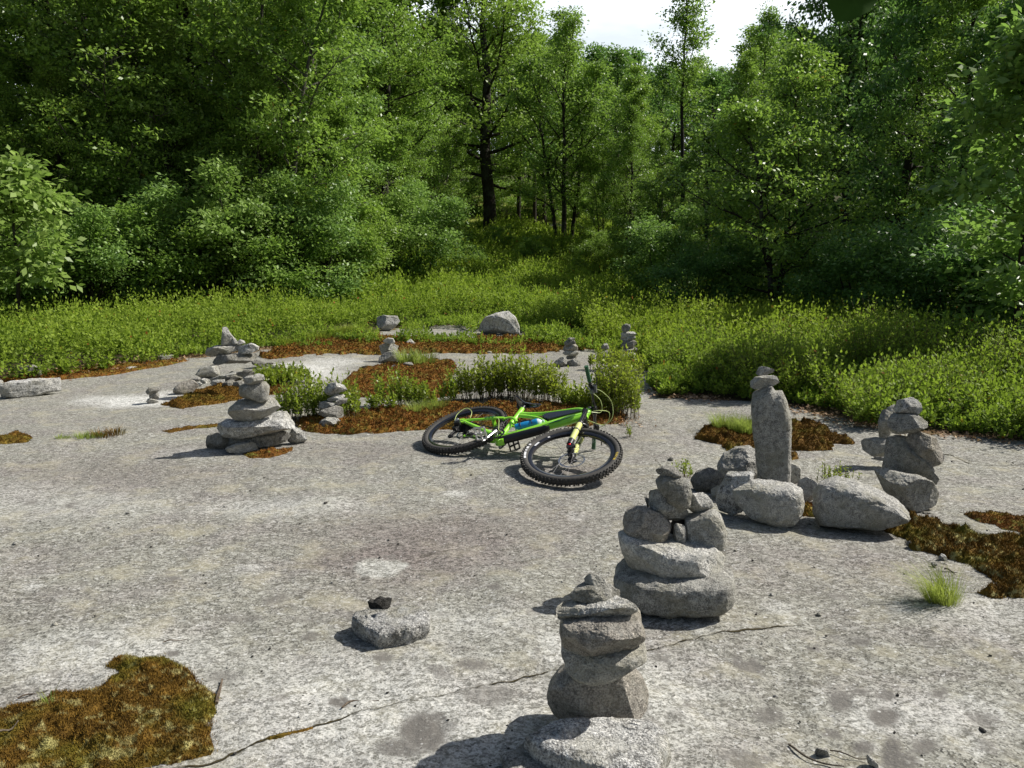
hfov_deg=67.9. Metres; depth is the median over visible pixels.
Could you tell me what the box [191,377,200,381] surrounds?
stone
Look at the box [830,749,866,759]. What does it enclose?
twig
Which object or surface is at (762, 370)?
stone
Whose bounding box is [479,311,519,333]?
stone
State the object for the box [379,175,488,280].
tall shrub
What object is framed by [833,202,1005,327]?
tall shrub
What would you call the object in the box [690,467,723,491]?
stone
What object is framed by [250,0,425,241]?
broadleaf tree
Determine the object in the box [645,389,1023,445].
fallen leaves
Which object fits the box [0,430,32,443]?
moss patch
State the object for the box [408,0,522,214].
broadleaf tree
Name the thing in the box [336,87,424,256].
broadleaf tree
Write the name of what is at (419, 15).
broadleaf tree
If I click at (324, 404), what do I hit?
stone
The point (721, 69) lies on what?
broadleaf tree
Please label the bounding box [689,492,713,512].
stone
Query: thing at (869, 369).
shrub carpet
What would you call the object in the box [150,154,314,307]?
tall shrub
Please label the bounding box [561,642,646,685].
stone
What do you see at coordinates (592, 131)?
broadleaf tree
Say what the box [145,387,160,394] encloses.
stone
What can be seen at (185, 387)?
stone
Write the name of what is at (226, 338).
stone
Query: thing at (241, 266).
tall shrub
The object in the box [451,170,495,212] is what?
tall shrub
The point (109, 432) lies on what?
grass tuft
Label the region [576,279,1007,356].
shrub carpet
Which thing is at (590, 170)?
broadleaf tree
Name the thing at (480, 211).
tall shrub
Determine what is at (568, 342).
stone
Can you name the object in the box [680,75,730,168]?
broadleaf tree
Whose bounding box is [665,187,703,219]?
tall shrub
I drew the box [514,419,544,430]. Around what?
water bottle
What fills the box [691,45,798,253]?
broadleaf tree
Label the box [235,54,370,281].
broadleaf tree
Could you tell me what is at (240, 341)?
stone
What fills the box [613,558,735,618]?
stone
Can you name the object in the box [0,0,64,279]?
broadleaf tree
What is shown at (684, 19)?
broadleaf tree
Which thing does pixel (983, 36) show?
broadleaf tree
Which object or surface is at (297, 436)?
stone
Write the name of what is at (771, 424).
stone
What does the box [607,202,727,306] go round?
tall shrub
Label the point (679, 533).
stone
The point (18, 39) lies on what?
broadleaf tree
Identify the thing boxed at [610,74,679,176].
broadleaf tree
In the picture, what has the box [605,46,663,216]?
broadleaf tree
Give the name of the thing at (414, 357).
grass tuft
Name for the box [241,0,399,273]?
broadleaf tree
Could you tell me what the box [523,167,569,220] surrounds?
tall shrub
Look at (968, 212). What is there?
tall shrub
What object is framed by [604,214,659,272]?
tall shrub
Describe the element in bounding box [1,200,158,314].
tall shrub
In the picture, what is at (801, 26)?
broadleaf tree
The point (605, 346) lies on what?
stone
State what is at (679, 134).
broadleaf tree
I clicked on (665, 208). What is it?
tall shrub
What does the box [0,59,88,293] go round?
broadleaf tree
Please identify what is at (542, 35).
broadleaf tree
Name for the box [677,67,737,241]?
broadleaf tree
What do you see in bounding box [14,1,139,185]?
broadleaf tree
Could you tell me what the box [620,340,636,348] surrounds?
stone
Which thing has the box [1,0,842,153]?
sky
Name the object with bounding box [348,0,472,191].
broadleaf tree
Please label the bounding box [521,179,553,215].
tall shrub
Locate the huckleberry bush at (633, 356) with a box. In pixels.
[586,344,648,370]
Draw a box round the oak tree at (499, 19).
[410,0,574,229]
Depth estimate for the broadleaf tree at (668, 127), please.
56.01 m
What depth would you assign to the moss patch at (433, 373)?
10.20 m
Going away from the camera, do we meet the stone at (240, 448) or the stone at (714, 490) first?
the stone at (714, 490)
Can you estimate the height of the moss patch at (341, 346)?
0.282 m
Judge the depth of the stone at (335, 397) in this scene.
7.40 m
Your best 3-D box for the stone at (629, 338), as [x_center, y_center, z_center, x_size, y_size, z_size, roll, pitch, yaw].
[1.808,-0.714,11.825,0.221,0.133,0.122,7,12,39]
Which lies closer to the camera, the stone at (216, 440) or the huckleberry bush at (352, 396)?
the stone at (216, 440)
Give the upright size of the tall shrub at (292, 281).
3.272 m
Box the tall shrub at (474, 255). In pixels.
[456,243,487,274]
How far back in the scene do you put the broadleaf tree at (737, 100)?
56.58 m
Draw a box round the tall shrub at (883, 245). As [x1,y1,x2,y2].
[823,199,970,322]
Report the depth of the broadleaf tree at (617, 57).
33.83 m
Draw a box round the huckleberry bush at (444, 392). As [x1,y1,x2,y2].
[437,373,458,401]
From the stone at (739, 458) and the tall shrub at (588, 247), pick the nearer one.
the stone at (739, 458)
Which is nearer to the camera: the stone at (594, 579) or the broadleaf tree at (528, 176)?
the stone at (594, 579)
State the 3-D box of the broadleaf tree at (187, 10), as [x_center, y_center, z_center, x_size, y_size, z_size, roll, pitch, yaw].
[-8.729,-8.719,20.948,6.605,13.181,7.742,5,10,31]
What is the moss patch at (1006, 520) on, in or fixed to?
on the ground
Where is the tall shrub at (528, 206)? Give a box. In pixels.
[505,186,541,219]
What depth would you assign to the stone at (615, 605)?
2.35 m
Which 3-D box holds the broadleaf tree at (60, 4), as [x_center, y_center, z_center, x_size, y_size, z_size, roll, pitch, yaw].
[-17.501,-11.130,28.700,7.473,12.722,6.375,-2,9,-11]
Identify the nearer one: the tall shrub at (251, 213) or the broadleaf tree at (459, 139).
the tall shrub at (251, 213)
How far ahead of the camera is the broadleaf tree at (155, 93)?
27.19 m
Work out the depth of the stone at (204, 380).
9.71 m
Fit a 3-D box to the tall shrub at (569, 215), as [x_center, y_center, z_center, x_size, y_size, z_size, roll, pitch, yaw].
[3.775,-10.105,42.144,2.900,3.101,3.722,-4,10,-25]
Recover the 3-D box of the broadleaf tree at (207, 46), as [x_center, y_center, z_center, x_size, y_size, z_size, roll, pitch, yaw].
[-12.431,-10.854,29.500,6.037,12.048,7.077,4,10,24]
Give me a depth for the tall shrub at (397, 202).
22.19 m
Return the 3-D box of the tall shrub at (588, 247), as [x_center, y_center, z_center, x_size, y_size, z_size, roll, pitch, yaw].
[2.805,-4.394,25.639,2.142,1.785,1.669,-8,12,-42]
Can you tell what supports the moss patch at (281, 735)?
in the rock crack
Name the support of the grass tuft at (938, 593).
on the ground
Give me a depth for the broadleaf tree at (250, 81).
18.57 m
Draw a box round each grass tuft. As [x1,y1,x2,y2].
[38,675,62,704]
[53,431,71,438]
[73,430,106,438]
[88,424,128,438]
[391,344,440,363]
[399,396,450,411]
[703,407,751,434]
[891,556,979,606]
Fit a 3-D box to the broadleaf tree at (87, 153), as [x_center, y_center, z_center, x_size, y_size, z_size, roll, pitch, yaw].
[-9.646,-4.730,18.855,3.392,6.067,2.536,-3,10,-21]
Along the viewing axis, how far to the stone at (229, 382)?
9.30 m
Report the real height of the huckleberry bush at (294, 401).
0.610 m
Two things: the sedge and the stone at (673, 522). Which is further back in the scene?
the sedge
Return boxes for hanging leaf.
[826,0,876,21]
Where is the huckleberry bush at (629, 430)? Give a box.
[625,424,631,436]
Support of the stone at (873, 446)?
on the ground
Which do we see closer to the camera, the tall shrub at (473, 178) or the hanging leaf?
the hanging leaf
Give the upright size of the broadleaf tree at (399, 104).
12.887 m
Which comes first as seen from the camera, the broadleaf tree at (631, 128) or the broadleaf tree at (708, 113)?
the broadleaf tree at (631, 128)
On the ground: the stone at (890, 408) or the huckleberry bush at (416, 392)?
the huckleberry bush at (416, 392)
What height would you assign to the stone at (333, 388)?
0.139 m
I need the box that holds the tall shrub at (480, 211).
[471,168,515,215]
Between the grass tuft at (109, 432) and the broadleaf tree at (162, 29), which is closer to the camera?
the grass tuft at (109, 432)
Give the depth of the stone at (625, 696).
2.44 m
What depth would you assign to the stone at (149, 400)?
8.53 m
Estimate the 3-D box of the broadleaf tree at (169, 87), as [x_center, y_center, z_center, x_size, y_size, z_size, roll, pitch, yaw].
[-8.800,-5.201,19.242,3.834,6.854,3.271,-9,12,-43]
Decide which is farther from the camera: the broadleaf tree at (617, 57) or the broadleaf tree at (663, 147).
the broadleaf tree at (617, 57)
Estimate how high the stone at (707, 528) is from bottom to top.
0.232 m
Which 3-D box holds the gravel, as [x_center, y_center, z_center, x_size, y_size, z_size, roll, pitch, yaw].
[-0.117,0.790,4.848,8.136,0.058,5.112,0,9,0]
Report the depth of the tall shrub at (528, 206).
43.21 m
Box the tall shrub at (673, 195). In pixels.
[658,175,704,214]
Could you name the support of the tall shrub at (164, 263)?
on the ground
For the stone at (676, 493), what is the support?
on the stone at (658, 501)
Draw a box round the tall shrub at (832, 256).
[777,215,916,312]
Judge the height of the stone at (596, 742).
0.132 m
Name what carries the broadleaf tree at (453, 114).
on the ground
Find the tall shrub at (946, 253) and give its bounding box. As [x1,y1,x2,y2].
[907,175,1022,327]
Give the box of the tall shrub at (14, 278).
[0,207,83,318]
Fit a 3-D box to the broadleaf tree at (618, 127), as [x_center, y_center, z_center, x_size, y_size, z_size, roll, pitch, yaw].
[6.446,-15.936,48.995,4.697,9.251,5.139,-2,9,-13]
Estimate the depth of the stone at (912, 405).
5.04 m
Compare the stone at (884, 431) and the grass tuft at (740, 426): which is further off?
the grass tuft at (740, 426)
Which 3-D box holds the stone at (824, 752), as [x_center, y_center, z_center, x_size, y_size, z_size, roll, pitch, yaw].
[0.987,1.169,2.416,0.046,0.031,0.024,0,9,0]
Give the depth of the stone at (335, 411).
7.28 m
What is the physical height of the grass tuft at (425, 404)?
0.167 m
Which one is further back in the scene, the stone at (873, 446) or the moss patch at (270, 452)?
the moss patch at (270, 452)
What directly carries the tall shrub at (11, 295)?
on the ground
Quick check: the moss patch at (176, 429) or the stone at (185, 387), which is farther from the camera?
the stone at (185, 387)
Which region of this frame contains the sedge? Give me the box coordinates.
[271,323,378,346]
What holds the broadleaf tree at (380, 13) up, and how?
on the ground
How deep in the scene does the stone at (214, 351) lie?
8.83 m
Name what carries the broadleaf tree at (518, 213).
on the ground
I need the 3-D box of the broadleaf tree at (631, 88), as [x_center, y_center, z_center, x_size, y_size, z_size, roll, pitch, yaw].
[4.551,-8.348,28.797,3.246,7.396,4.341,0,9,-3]
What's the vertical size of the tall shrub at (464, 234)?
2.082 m
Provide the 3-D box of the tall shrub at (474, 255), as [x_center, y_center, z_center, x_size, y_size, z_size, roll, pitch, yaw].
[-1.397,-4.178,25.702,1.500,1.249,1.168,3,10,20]
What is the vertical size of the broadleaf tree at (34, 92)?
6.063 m
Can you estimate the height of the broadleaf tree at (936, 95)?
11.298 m
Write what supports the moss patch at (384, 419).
on the ground
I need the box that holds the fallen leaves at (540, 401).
[294,397,656,427]
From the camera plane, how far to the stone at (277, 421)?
6.32 m
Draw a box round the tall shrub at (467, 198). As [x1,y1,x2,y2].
[456,180,474,216]
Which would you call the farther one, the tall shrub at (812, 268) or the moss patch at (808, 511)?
the tall shrub at (812, 268)
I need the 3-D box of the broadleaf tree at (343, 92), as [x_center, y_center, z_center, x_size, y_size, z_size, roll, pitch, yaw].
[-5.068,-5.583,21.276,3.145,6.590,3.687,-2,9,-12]
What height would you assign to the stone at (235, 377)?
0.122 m
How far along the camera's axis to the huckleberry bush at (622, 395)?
7.53 m
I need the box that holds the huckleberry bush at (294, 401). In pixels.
[274,360,333,421]
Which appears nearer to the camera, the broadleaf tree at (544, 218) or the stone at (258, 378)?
the stone at (258, 378)
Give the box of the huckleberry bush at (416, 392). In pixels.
[365,362,437,407]
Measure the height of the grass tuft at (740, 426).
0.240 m
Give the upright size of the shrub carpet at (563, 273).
2.539 m
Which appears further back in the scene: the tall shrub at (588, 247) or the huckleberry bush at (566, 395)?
the tall shrub at (588, 247)
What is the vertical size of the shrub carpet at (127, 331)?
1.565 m
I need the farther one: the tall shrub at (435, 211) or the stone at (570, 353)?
the tall shrub at (435, 211)
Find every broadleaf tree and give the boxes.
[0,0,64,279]
[0,0,105,212]
[0,0,136,293]
[0,0,226,282]
[0,1,38,232]
[0,56,136,281]
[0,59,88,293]
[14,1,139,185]
[16,0,216,285]
[44,0,293,286]
[50,64,184,291]
[70,4,208,192]
[86,38,226,283]
[123,0,328,253]
[141,1,235,196]
[160,0,400,292]
[161,82,269,289]
[191,48,310,290]
[193,0,277,192]
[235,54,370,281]
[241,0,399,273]
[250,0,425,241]
[286,62,387,277]
[323,0,471,225]
[324,2,438,173]
[326,1,468,209]
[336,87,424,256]
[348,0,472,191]
[375,57,457,244]
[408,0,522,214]
[410,102,479,229]
[421,26,500,181]
[423,86,474,176]
[456,29,529,170]
[462,26,512,156]
[487,1,623,241]
[490,49,548,182]
[491,52,554,177]
[492,65,547,218]
[509,83,566,222]
[512,28,555,162]
[518,71,569,224]
[525,36,595,202]
[557,41,618,222]
[565,67,619,175]
[568,123,624,240]
[583,42,651,224]
[589,61,676,239]
[593,104,661,249]
[596,69,651,184]
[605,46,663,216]
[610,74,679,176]
[627,130,700,267]
[638,77,678,177]
[642,0,721,229]
[642,61,694,218]
[645,31,899,301]
[646,76,705,178]
[663,68,702,178]
[669,63,711,165]
[672,120,747,260]
[675,54,716,151]
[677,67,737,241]
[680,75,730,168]
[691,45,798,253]
[702,79,738,178]
[714,65,728,74]
[718,22,762,153]
[724,25,799,163]
[725,62,770,172]
[727,88,765,172]
[730,0,786,219]
[731,0,949,237]
[765,31,866,245]
[767,26,822,204]
[784,22,817,116]
[785,0,953,236]
[800,10,944,216]
[838,0,992,244]
[844,16,985,206]
[847,0,1023,295]
[866,0,998,240]
[899,4,1023,341]
[913,0,1023,230]
[939,0,1012,219]
[943,0,1023,222]
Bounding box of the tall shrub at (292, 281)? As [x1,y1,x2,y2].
[221,189,349,312]
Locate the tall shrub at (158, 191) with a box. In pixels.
[91,172,245,310]
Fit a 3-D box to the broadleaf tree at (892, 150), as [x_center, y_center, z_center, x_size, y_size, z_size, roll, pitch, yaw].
[15.834,-11.736,29.744,6.920,13.809,8.111,4,10,22]
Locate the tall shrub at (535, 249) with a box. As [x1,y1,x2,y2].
[511,235,550,259]
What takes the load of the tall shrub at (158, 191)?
on the ground
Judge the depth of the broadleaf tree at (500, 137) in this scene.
56.83 m
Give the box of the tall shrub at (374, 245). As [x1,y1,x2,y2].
[298,202,405,303]
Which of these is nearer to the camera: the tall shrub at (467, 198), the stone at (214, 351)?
the stone at (214, 351)
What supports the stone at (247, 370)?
on the stone at (241, 374)
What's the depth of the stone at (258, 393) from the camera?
6.24 m
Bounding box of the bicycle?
[422,365,622,486]
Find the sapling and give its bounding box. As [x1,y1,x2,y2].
[0,144,92,330]
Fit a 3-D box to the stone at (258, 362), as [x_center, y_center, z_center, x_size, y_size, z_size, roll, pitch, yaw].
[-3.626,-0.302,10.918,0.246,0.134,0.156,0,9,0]
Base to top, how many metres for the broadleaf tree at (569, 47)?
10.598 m
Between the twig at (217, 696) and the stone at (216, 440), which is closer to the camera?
the twig at (217, 696)
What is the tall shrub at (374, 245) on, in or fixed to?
on the ground
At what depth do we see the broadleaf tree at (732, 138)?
48.60 m
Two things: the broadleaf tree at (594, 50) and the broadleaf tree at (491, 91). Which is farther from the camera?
the broadleaf tree at (491, 91)
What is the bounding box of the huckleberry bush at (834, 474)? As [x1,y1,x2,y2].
[816,460,861,481]
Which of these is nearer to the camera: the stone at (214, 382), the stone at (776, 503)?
the stone at (776, 503)
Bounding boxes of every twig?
[0,720,18,731]
[17,689,48,698]
[214,678,222,704]
[341,700,378,707]
[788,743,843,766]
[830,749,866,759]
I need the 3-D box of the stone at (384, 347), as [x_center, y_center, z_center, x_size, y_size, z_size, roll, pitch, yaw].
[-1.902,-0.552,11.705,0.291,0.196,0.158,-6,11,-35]
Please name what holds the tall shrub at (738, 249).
on the ground
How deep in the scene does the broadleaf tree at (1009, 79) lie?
9.70 m
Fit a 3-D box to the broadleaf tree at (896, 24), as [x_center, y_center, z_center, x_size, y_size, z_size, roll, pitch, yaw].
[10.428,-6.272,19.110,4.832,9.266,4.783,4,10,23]
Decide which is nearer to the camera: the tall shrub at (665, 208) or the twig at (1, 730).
the twig at (1, 730)
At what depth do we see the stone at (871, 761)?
2.35 m
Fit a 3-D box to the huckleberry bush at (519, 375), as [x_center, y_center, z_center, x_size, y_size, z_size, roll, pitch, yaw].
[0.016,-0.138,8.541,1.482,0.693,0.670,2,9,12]
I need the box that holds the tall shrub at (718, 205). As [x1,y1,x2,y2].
[702,186,739,220]
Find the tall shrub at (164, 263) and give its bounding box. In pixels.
[50,200,211,308]
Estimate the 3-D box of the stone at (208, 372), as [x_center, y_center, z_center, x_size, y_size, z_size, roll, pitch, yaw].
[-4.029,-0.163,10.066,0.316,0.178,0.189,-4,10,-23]
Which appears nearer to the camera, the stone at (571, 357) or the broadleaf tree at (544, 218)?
the stone at (571, 357)
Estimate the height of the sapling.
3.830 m
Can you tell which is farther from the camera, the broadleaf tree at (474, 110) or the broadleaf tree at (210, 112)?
the broadleaf tree at (474, 110)
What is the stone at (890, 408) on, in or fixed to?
on the stone at (884, 431)
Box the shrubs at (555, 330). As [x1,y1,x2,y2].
[284,308,622,351]
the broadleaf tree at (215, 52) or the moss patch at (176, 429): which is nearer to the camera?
the moss patch at (176, 429)
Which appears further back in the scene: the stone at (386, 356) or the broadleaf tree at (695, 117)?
the broadleaf tree at (695, 117)
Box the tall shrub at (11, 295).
[0,211,133,310]
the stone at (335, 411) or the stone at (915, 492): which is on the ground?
the stone at (915, 492)
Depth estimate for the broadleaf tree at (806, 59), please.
16.36 m
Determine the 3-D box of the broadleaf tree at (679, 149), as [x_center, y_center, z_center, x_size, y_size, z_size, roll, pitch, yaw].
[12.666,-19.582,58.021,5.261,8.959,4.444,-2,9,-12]
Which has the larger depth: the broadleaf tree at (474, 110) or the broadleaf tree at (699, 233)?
the broadleaf tree at (474, 110)
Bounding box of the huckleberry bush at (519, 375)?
[446,340,575,402]
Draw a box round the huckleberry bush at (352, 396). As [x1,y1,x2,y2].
[320,368,370,417]
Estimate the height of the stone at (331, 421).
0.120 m
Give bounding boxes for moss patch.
[0,358,186,382]
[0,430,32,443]
[0,653,221,767]
[160,380,294,408]
[163,423,217,432]
[244,446,294,457]
[259,332,619,358]
[260,725,312,740]
[295,398,627,434]
[341,358,458,398]
[694,416,854,450]
[791,451,800,459]
[802,501,813,516]
[884,508,1023,599]
[961,509,1023,532]
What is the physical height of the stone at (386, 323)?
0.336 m
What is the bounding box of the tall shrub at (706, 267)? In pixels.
[634,236,758,311]
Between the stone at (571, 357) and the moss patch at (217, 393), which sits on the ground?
the moss patch at (217, 393)
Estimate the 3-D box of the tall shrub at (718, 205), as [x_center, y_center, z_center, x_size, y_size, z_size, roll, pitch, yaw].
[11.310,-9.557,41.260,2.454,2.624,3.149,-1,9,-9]
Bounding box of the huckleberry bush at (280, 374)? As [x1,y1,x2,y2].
[252,360,311,386]
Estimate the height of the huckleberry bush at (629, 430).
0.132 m
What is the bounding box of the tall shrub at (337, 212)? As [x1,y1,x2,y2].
[241,165,386,302]
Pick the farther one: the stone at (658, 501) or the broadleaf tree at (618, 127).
the broadleaf tree at (618, 127)
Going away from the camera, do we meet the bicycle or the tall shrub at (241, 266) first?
the bicycle
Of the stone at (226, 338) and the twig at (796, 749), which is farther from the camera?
the stone at (226, 338)
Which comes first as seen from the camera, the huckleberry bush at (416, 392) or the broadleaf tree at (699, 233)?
the huckleberry bush at (416, 392)
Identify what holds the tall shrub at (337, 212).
on the ground
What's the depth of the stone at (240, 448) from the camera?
6.31 m
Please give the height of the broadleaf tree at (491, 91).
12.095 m
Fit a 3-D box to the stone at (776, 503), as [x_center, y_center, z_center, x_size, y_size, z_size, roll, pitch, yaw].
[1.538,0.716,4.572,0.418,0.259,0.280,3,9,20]
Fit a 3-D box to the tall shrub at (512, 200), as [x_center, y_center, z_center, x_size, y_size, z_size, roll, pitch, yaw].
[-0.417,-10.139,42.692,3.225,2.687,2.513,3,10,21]
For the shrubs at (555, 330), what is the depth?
13.69 m
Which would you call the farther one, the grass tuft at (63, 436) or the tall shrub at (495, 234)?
the tall shrub at (495, 234)
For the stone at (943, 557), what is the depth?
3.99 m
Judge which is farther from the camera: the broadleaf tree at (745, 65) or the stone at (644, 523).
the broadleaf tree at (745, 65)
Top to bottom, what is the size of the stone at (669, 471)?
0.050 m
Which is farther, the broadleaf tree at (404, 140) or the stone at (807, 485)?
the broadleaf tree at (404, 140)
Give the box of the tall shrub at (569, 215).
[556,175,602,221]
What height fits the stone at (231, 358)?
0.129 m
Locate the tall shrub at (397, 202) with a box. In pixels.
[347,188,438,286]
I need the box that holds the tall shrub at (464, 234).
[433,211,476,241]
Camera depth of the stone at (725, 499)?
4.66 m
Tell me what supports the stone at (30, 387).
on the ground
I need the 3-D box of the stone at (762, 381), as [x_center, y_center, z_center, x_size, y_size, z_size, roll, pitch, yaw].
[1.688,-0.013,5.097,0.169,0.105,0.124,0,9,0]
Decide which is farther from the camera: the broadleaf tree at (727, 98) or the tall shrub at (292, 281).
the broadleaf tree at (727, 98)
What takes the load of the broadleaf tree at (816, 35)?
on the ground
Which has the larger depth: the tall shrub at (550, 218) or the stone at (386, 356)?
the tall shrub at (550, 218)
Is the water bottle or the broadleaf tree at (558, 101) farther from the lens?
the broadleaf tree at (558, 101)
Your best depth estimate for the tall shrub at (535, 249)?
26.88 m
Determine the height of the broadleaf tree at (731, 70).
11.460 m
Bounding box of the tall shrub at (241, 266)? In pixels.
[128,203,290,301]
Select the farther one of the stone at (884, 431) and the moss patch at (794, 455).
the moss patch at (794, 455)
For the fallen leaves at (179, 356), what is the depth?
11.50 m
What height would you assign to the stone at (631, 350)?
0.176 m
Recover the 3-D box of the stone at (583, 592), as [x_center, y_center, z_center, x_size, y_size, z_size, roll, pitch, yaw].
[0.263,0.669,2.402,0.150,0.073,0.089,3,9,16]
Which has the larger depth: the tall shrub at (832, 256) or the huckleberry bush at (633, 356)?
the tall shrub at (832, 256)
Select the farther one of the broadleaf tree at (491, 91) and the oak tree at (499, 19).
the broadleaf tree at (491, 91)
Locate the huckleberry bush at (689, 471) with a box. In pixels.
[671,458,692,477]
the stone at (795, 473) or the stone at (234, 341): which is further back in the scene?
the stone at (234, 341)
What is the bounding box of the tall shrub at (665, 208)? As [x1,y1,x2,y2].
[634,186,674,221]
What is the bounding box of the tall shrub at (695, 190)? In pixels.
[691,174,727,217]
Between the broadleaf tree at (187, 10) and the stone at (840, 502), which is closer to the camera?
the stone at (840, 502)
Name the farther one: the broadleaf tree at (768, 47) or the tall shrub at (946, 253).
the broadleaf tree at (768, 47)
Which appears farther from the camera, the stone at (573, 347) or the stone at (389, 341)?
the stone at (389, 341)
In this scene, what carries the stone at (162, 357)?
on the ground
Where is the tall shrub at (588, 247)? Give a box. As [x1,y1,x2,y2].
[566,228,619,268]
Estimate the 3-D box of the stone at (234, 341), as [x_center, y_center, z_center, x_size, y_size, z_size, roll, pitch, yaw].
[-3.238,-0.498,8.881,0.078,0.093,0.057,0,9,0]
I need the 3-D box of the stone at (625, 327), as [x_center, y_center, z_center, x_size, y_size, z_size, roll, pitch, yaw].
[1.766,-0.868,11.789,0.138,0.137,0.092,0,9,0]
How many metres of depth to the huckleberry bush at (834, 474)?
5.40 m
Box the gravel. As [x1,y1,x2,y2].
[5,432,1023,765]
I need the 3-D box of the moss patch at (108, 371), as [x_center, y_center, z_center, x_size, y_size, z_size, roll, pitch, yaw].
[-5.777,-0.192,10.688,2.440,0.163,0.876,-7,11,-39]
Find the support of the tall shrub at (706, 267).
on the ground
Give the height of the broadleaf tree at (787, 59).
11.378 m
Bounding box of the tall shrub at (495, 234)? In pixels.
[481,223,514,247]
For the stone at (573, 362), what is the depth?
11.13 m
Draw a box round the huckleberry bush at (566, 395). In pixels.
[557,380,587,404]
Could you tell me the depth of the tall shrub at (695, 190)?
44.38 m
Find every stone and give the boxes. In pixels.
[0,377,61,397]
[18,364,42,376]
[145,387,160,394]
[146,398,158,403]
[149,393,158,398]
[158,354,173,359]
[173,380,198,394]
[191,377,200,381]
[195,366,220,377]
[199,378,208,382]
[205,345,239,356]
[206,432,228,448]
[210,371,235,380]
[210,379,224,384]
[213,353,257,364]
[217,411,294,438]
[221,327,233,345]
[222,379,234,386]
[225,375,242,380]
[225,442,257,453]
[227,430,290,447]
[228,397,280,421]
[232,338,237,344]
[233,380,243,385]
[236,371,254,376]
[237,339,244,344]
[238,343,258,353]
[239,381,269,402]
[242,369,252,372]
[243,373,264,384]
[251,359,267,366]
[287,427,306,443]
[317,405,343,417]
[318,417,339,426]
[319,401,334,408]
[324,382,346,395]
[327,394,344,401]
[335,398,347,405]
[351,604,430,648]
[368,596,391,609]
[377,315,399,330]
[378,351,398,362]
[379,343,397,353]
[383,338,394,343]
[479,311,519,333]
[500,743,547,767]
[524,717,671,767]
[547,664,648,718]
[554,357,568,366]
[556,595,637,619]
[559,607,645,655]
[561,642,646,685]
[563,344,577,350]
[563,350,578,355]
[564,340,575,345]
[566,355,577,359]
[568,358,580,365]
[570,581,619,603]
[584,574,605,585]
[601,343,608,350]
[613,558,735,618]
[618,530,724,578]
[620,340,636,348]
[621,324,630,331]
[621,332,635,337]
[621,336,635,340]
[621,347,637,352]
[623,505,670,542]
[648,489,688,520]
[655,475,691,512]
[656,465,682,477]
[670,520,684,533]
[673,523,685,543]
[685,509,726,551]
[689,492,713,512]
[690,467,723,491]
[711,485,718,499]
[716,471,753,515]
[717,445,756,478]
[732,479,804,527]
[750,375,778,388]
[751,386,791,482]
[756,366,773,375]
[791,463,800,483]
[797,477,817,501]
[812,476,910,530]
[814,748,829,756]
[861,437,885,456]
[866,755,878,767]
[874,468,938,512]
[878,409,892,438]
[882,435,938,484]
[887,404,895,412]
[887,413,927,434]
[893,397,921,414]
[906,431,943,466]
[938,553,947,560]
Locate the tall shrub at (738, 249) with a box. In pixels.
[686,222,788,304]
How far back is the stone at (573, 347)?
11.20 m
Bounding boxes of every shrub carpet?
[0,270,593,378]
[173,236,958,312]
[406,211,809,257]
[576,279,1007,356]
[641,290,1023,439]
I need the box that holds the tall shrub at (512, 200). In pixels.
[478,180,529,221]
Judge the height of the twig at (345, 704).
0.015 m
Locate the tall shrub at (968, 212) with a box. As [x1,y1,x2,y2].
[886,195,1017,323]
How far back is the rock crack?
2.81 m
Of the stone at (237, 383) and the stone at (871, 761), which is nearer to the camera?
the stone at (871, 761)
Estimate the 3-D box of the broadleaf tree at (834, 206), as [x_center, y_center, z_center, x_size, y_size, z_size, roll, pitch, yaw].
[13.556,-9.904,28.400,5.512,10.680,5.570,2,9,14]
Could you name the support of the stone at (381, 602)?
on the stone at (401, 625)
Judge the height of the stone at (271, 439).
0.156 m
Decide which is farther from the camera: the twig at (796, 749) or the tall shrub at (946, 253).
the tall shrub at (946, 253)
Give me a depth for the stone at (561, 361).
11.10 m
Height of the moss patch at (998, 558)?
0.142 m
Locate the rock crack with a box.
[179,426,1022,767]
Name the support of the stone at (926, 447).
on the stone at (900, 454)
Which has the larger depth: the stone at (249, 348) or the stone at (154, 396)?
the stone at (249, 348)
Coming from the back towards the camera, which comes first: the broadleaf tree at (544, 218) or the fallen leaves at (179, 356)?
the broadleaf tree at (544, 218)
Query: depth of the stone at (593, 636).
2.32 m
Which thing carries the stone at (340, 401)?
on the stone at (335, 411)
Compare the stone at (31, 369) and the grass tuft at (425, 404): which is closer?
the grass tuft at (425, 404)
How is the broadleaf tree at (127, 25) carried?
on the ground
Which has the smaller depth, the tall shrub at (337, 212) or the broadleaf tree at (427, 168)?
the tall shrub at (337, 212)
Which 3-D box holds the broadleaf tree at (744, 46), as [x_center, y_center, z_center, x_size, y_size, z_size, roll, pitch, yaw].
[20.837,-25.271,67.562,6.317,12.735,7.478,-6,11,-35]
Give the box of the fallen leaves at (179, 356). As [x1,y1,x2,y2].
[0,344,272,379]
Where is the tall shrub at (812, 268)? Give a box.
[763,214,881,307]
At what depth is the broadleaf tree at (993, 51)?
21.40 m
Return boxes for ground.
[0,138,1023,767]
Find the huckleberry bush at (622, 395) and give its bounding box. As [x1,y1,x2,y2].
[576,341,647,420]
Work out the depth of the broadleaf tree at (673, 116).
35.94 m
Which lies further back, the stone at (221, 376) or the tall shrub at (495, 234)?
the tall shrub at (495, 234)
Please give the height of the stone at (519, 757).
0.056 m
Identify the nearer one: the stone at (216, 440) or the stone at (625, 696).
the stone at (625, 696)
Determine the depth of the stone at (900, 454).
5.05 m

